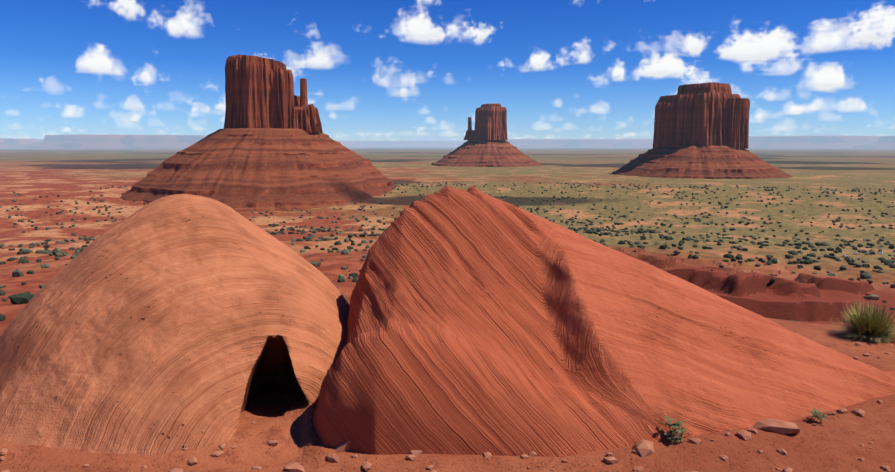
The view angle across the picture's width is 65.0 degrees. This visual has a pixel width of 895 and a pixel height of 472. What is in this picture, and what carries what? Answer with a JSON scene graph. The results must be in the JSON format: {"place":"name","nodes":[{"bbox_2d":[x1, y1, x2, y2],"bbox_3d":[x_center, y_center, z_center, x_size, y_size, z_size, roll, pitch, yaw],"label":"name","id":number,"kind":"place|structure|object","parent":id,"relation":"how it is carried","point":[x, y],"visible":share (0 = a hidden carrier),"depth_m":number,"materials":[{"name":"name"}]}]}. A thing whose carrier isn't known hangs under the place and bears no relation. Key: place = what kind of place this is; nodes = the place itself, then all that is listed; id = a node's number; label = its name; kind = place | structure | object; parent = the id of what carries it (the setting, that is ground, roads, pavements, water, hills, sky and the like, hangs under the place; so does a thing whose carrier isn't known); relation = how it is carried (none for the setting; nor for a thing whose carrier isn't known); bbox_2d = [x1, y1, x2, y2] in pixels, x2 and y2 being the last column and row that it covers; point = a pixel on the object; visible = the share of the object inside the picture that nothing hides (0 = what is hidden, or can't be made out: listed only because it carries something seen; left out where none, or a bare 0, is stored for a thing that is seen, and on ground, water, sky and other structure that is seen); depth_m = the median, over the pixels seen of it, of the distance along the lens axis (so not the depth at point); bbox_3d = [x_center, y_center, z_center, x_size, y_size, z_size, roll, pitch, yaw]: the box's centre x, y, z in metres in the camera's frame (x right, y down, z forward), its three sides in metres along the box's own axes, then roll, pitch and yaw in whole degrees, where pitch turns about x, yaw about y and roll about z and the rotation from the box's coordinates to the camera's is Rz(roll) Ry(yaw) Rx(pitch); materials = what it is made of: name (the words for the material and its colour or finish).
{"place":"outdoors","nodes":[
{"label":"outdoors","id":0,"kind":"place"},
{"bbox_2d":[0,147,894,471],"bbox_3d":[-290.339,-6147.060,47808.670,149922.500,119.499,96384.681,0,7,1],"label":"desert ground","id":1,"kind":"structure","parent":0,"point":[814,307],"depth_m":718.48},
{"bbox_2d":[0,194,349,454],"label":"rock dome","id":2,"kind":"structure","parent":1,"relation":"on","point":[175,322],"depth_m":5.16,"materials":[{"name":"brown stone"}]},
{"bbox_2d":[120,54,396,211],"bbox_3d":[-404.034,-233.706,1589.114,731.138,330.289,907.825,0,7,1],"label":"butte","id":3,"kind":"object","parent":1,"relation":"on","point":[271,146],"visible":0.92,"depth_m":1407.29,"materials":[{"name":"brown stone"}]},
{"bbox_2d":[0,342,893,471],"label":"loose rocks","id":4,"kind":"object","parent":1,"relation":"on","point":[643,448],"visible":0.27,"depth_m":4.58,"materials":[{"name":"brown stone"}]},
{"bbox_2d":[0,181,894,322],"bbox_3d":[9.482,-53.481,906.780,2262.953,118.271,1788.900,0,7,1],"label":"scrub bushes","id":5,"kind":"object","parent":1,"relation":"on","point":[26,297],"visible":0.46,"depth_m":732.03,"materials":[{"name":"green plant"}]},
{"bbox_2d":[0,134,894,147],"bbox_3d":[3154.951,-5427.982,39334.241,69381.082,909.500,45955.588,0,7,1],"label":"distant mesas","id":6,"kind":"structure","parent":1,"relation":"on","point":[186,141],"depth_m":21522.84,"materials":[{"name":"grey stone"}]},
{"bbox_2d":[431,104,541,166],"bbox_3d":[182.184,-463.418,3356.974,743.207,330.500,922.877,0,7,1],"label":"butte","id":7,"kind":"object","parent":1,"relation":"on","point":[486,144],"visible":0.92,"depth_m":3237.83,"materials":[{"name":"brown stone"}]},
{"bbox_2d":[313,186,894,456],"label":"rock mound","id":8,"kind":"object","parent":1,"relation":"on","point":[479,322],"visible":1,"depth_m":5.24,"materials":[{"name":"brown stone"}]},
{"bbox_2d":[612,82,792,178],"bbox_3d":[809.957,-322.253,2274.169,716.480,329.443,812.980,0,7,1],"label":"butte","id":9,"kind":"object","parent":1,"relation":"on","point":[701,130],"visible":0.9,"depth_m":2140.34,"materials":[{"name":"brown stone"}]},
{"bbox_2d":[664,407,827,443],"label":"small plants","id":10,"kind":"object","parent":1,"relation":"on","point":[673,433],"visible":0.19,"depth_m":4.76,"materials":[{"name":"green plant"}]},
{"bbox_2d":[829,300,894,343],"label":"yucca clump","id":11,"kind":"object","parent":1,"relation":"on","point":[871,324],"visible":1,"depth_m":7.51,"materials":[{"name":"green plant"}]},
{"bbox_2d":[0,0,894,140],"label":"sky","id":12,"kind":"structure","parent":0,"point":[374,70],"materials":[{"name":"blue"}]}
]}

